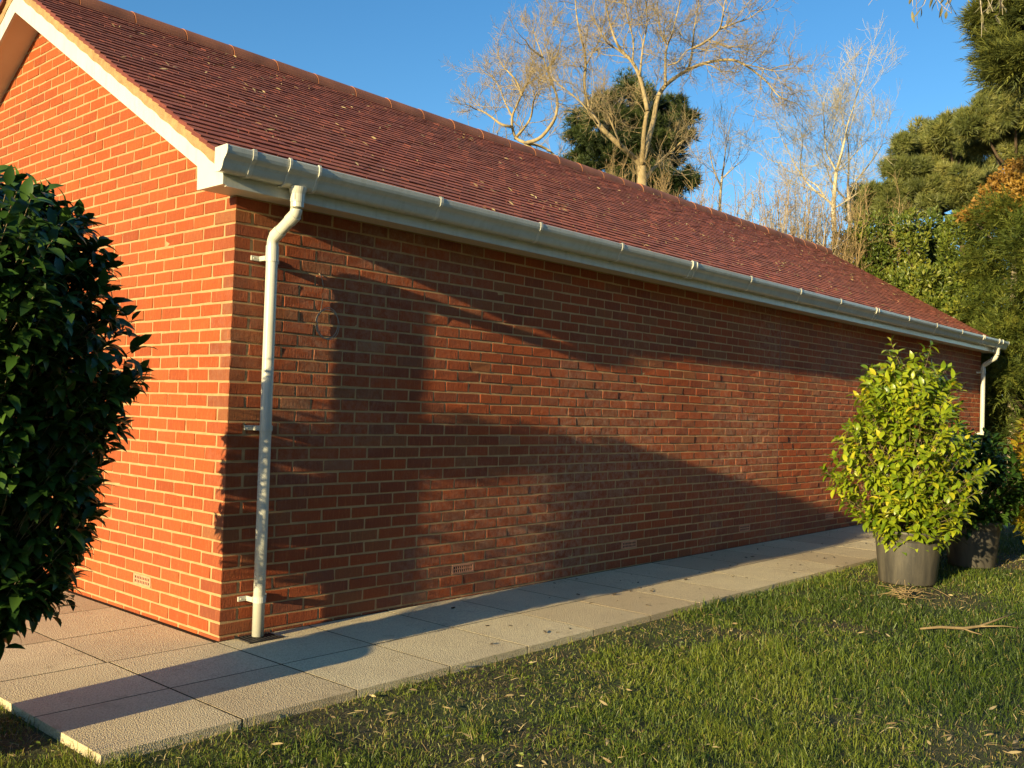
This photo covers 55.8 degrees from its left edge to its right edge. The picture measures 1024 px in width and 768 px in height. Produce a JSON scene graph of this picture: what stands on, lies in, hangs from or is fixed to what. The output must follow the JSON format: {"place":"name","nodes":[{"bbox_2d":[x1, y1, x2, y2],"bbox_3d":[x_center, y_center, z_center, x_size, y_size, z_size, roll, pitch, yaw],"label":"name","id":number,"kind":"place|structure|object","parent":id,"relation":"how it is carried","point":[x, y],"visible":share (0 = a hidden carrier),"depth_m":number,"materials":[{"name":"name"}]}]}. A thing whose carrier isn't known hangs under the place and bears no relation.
{"place":"outdoors","nodes":[
{"label":"outdoors","id":0,"kind":"place"},
{"bbox_2d":[0,0,1008,283],"label":"sky","id":1,"kind":"structure","parent":0,"point":[391,49],"materials":[{"name":"blue"}]},
{"bbox_2d":[0,512,1020,764],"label":"path","id":2,"kind":"structure","parent":0,"point":[156,720],"depth_m":5.27,"materials":[{"name":"concrete"}]},
{"bbox_2d":[234,632,283,643],"bbox_3d":[-1.432,1.436,5.472,0.157,0.008,0.224,0,-2,42],"label":"drain grate","id":3,"kind":"object","parent":2,"relation":"on","point":[249,639],"visible":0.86,"depth_m":5.45,"materials":[{"name":"grey metal"}]},
{"bbox_2d":[1,524,873,718],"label":"path bedding","id":4,"kind":"object","parent":2,"relation":"on","point":[156,621],"visible":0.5,"depth_m":5.71,"materials":[{"name":"concrete"}]},
{"bbox_2d":[408,530,874,643],"bbox_3d":[3.499,1.672,10.137,1.200,0.090,11.928,0,-2,42],"label":"path debris","id":5,"kind":"object","parent":2,"relation":"on","point":[668,580],"visible":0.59,"depth_m":7.53,"materials":[{"name":"brown plant"}]},
{"bbox_2d":[0,454,1023,767],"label":"lawn","id":6,"kind":"structure","parent":0,"point":[568,652],"depth_m":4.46,"materials":[{"name":"plant"}]},
{"bbox_2d":[0,164,157,659],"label":"potted shrub","id":7,"kind":"object","parent":6,"relation":"on","point":[60,384],"visible":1,"depth_m":3.76,"materials":[{"name":"green plant"}]},
{"bbox_2d":[0,0,1008,640],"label":"brick building","id":8,"kind":"structure","parent":6,"relation":"on","point":[476,394],"depth_m":6.80,"materials":[{"name":"brick"}]},
{"bbox_2d":[315,273,339,339],"bbox_3d":[-1.126,-0.470,5.910,0.030,0.402,0.178,0,-2,42],"label":"cable","id":9,"kind":"object","parent":8,"relation":"attached to","point":[316,322],"visible":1,"depth_m":5.88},
{"bbox_2d":[86,18,965,329],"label":"roof leaves","id":10,"kind":"object","parent":8,"relation":"on","point":[544,188],"visible":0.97,"depth_m":8.57,"materials":[{"name":"brown plant"}]},
{"bbox_2d":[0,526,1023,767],"bbox_3d":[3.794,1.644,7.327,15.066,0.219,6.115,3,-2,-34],"label":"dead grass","id":11,"kind":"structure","parent":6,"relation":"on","point":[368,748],"depth_m":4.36,"materials":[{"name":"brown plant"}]},
{"bbox_2d":[438,0,606,155],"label":"bare tree","id":12,"kind":"object","parent":6,"relation":"on","point":[526,84],"visible":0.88,"depth_m":25.72,"materials":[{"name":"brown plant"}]},
{"bbox_2d":[51,528,1023,767],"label":"fallen leaves","id":13,"kind":"object","parent":6,"relation":"on","point":[609,761],"visible":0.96,"depth_m":4.19,"materials":[{"name":"brown plant"}]},
{"bbox_2d":[567,138,655,188],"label":"bare bush","id":14,"kind":"object","parent":6,"relation":"on","point":[611,173],"visible":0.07,"depth_m":21.86,"materials":[{"name":"beige plant"}]},
{"bbox_2d":[560,63,706,199],"bbox_3d":[3.724,-3.756,30.755,4.862,12.204,4.334,0,-2,42],"label":"pine tree","id":15,"kind":"object","parent":6,"relation":"on","point":[584,151],"visible":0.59,"depth_m":30.09,"materials":[{"name":"green plant"}]},
{"bbox_2d":[514,0,834,185],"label":"bare tree","id":16,"kind":"object","parent":6,"relation":"on","point":[599,124],"visible":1,"depth_m":24.30,"materials":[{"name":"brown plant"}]},
{"bbox_2d":[629,148,727,209],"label":"bare bush","id":17,"kind":"object","parent":6,"relation":"on","point":[663,189],"visible":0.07,"depth_m":20.94,"materials":[{"name":"beige plant"}]},
{"bbox_2d":[656,94,765,210],"bbox_3d":[5.700,-2.954,28.198,2.846,10.583,3.418,1,-2,20],"label":"bare tree","id":18,"kind":"object","parent":6,"relation":"on","point":[720,182],"visible":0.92,"depth_m":27.97,"materials":[{"name":"brown plant"}]},
{"bbox_2d":[682,156,781,225],"bbox_3d":[3.600,-0.986,17.413,2.156,6.203,2.214,0,-2,42],"label":"bare bush","id":19,"kind":"object","parent":6,"relation":"on","point":[701,202],"visible":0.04,"depth_m":17.23,"materials":[{"name":"beige plant"}]},
{"bbox_2d":[699,168,803,237],"bbox_3d":[4.513,-0.978,18.560,2.336,6.361,2.309,0,-2,42],"label":"bare bush","id":20,"kind":"object","parent":6,"relation":"on","point":[784,218],"visible":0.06,"depth_m":18.44,"materials":[{"name":"brown plant"}]},
{"bbox_2d":[723,147,826,245],"bbox_3d":[5.150,-1.109,18.810,2.139,6.618,2.355,0,-2,42],"label":"bare bush","id":21,"kind":"object","parent":6,"relation":"on","point":[787,208],"visible":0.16,"depth_m":18.68,"materials":[{"name":"beige plant"}]},
{"bbox_2d":[739,141,852,255],"bbox_3d":[5.568,-1.313,19.189,2.523,7.248,2.276,0,-2,42],"label":"bare bush","id":22,"kind":"object","parent":6,"relation":"on","point":[796,201],"visible":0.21,"depth_m":19.11,"materials":[{"name":"brown plant"}]},
{"bbox_2d":[709,13,906,253],"bbox_3d":[8.712,-3.687,26.180,5.240,12.132,6.199,2,-2,-15],"label":"bare tree","id":23,"kind":"object","parent":6,"relation":"on","point":[835,102],"visible":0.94,"depth_m":25.99,"materials":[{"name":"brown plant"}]},
{"bbox_2d":[780,176,884,269],"bbox_3d":[6.194,-0.987,19.090,1.883,6.441,2.190,0,-2,42],"label":"bare bush","id":24,"kind":"object","parent":6,"relation":"on","point":[846,258],"visible":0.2,"depth_m":18.96,"materials":[{"name":"beige plant"}]},
{"bbox_2d":[768,68,902,258],"bbox_3d":[9.953,-3.531,28.391,4.472,12.013,2.984,2,-2,-9],"label":"bare tree","id":25,"kind":"object","parent":6,"relation":"on","point":[853,184],"visible":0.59,"depth_m":28.68,"materials":[{"name":"grey plant"}]},
{"bbox_2d":[840,181,864,223],"bbox_3d":[11.302,-2.042,31.069,1.690,9.264,2.034,1,-2,21],"label":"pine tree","id":26,"kind":"object","parent":6,"relation":"on","point":[854,198],"visible":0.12,"depth_m":31.13,"materials":[{"name":"green plant"}]},
{"bbox_2d":[813,172,922,281],"bbox_3d":[7.079,-1.067,19.898,2.437,6.703,1.853,0,-2,42],"label":"bare bush","id":27,"kind":"object","parent":6,"relation":"on","point":[860,209],"visible":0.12,"depth_m":19.81,"materials":[{"name":"beige plant"}]},
{"bbox_2d":[829,209,907,281],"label":"hedge shrub","id":28,"kind":"object","parent":6,"relation":"on","point":[878,253],"visible":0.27,"depth_m":19.44,"materials":[{"name":"green plant"}]},
{"bbox_2d":[873,208,900,268],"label":"hedge shrub","id":29,"kind":"object","parent":6,"relation":"on","point":[889,228],"visible":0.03,"depth_m":20.04,"materials":[{"name":"green plant"}]},
{"bbox_2d":[819,337,998,586],"bbox_3d":[3.355,0.623,8.103,1.347,2.065,1.260,0,-2,42],"label":"potted shrub","id":30,"kind":"object","parent":6,"relation":"on","point":[905,472],"visible":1,"depth_m":7.88,"materials":[{"name":"green plant"}]},
{"bbox_2d":[883,206,939,298],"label":"hedge shrub","id":31,"kind":"object","parent":6,"relation":"on","point":[910,240],"visible":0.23,"depth_m":18.81,"materials":[{"name":"green plant"}]},
{"bbox_2d":[878,580,948,601],"bbox_3d":[3.047,1.588,7.394,0.660,0.201,0.407,2,-2,-12],"label":"stalk heap","id":32,"kind":"object","parent":6,"relation":"on","point":[904,592],"visible":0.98,"depth_m":7.33,"materials":[{"name":"beige plant"}]},
{"bbox_2d":[850,106,1009,222],"bbox_3d":[10.715,-2.368,24.811,4.088,9.549,3.041,2,-2,10],"label":"pine tree","id":33,"kind":"object","parent":6,"relation":"on","point":[928,164],"visible":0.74,"depth_m":24.14,"materials":[{"name":"green plant"}]},
{"bbox_2d":[920,205,954,289],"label":"hedge shrub","id":34,"kind":"object","parent":6,"relation":"on","point":[930,223],"visible":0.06,"depth_m":19.53,"materials":[{"name":"green plant"}]},
{"bbox_2d":[869,0,1006,36],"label":"willow tree","id":35,"kind":"object","parent":6,"relation":"on","point":[989,8],"visible":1,"depth_m":7.01,"materials":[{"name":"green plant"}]},
{"bbox_2d":[891,259,1023,464],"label":"hedge shrub","id":36,"kind":"object","parent":6,"relation":"on","point":[934,299],"visible":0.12,"depth_m":18.00,"materials":[{"name":"green plant"}]},
{"bbox_2d":[932,207,1002,396],"bbox_3d":[8.410,-0.644,17.998,1.643,5.606,1.825,1,-2,17],"label":"hedge shrub","id":37,"kind":"object","parent":6,"relation":"on","point":[949,226],"visible":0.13,"depth_m":18.17,"materials":[{"name":"green plant"}]},
{"bbox_2d":[920,613,1019,634],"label":"fallen twig","id":38,"kind":"object","parent":6,"relation":"on","point":[966,628],"visible":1,"depth_m":6.20,"materials":[{"name":"brown wood"}]},
{"bbox_2d":[933,426,1023,568],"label":"potted shrub","id":39,"kind":"object","parent":6,"relation":"on","point":[976,545],"visible":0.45,"depth_m":8.87,"materials":[{"name":"green plant"}]},
{"bbox_2d":[937,183,1023,455],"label":"conifer tree","id":40,"kind":"object","parent":6,"relation":"on","point":[994,258],"visible":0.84,"depth_m":16.43,"materials":[{"name":"green plant"}]},
{"bbox_2d":[944,0,1023,113],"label":"cypress tree","id":41,"kind":"object","parent":6,"relation":"on","point":[996,59],"visible":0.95,"depth_m":13.89,"materials":[{"name":"green plant"}]},
{"bbox_2d":[949,87,1023,275],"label":"pine tree","id":42,"kind":"object","parent":6,"relation":"on","point":[984,127],"visible":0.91,"depth_m":20.14,"materials":[{"name":"green plant"}]},
{"bbox_2d":[953,154,1023,476],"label":"copper tree","id":43,"kind":"object","parent":6,"relation":"on","point":[1009,177],"visible":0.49,"depth_m":16.77,"materials":[{"name":"orange plant"}]},
{"bbox_2d":[997,418,1023,543],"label":"shrub","id":44,"kind":"object","parent":6,"relation":"on","point":[1019,449],"visible":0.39,"depth_m":9.16,"materials":[{"name":"green plant"}]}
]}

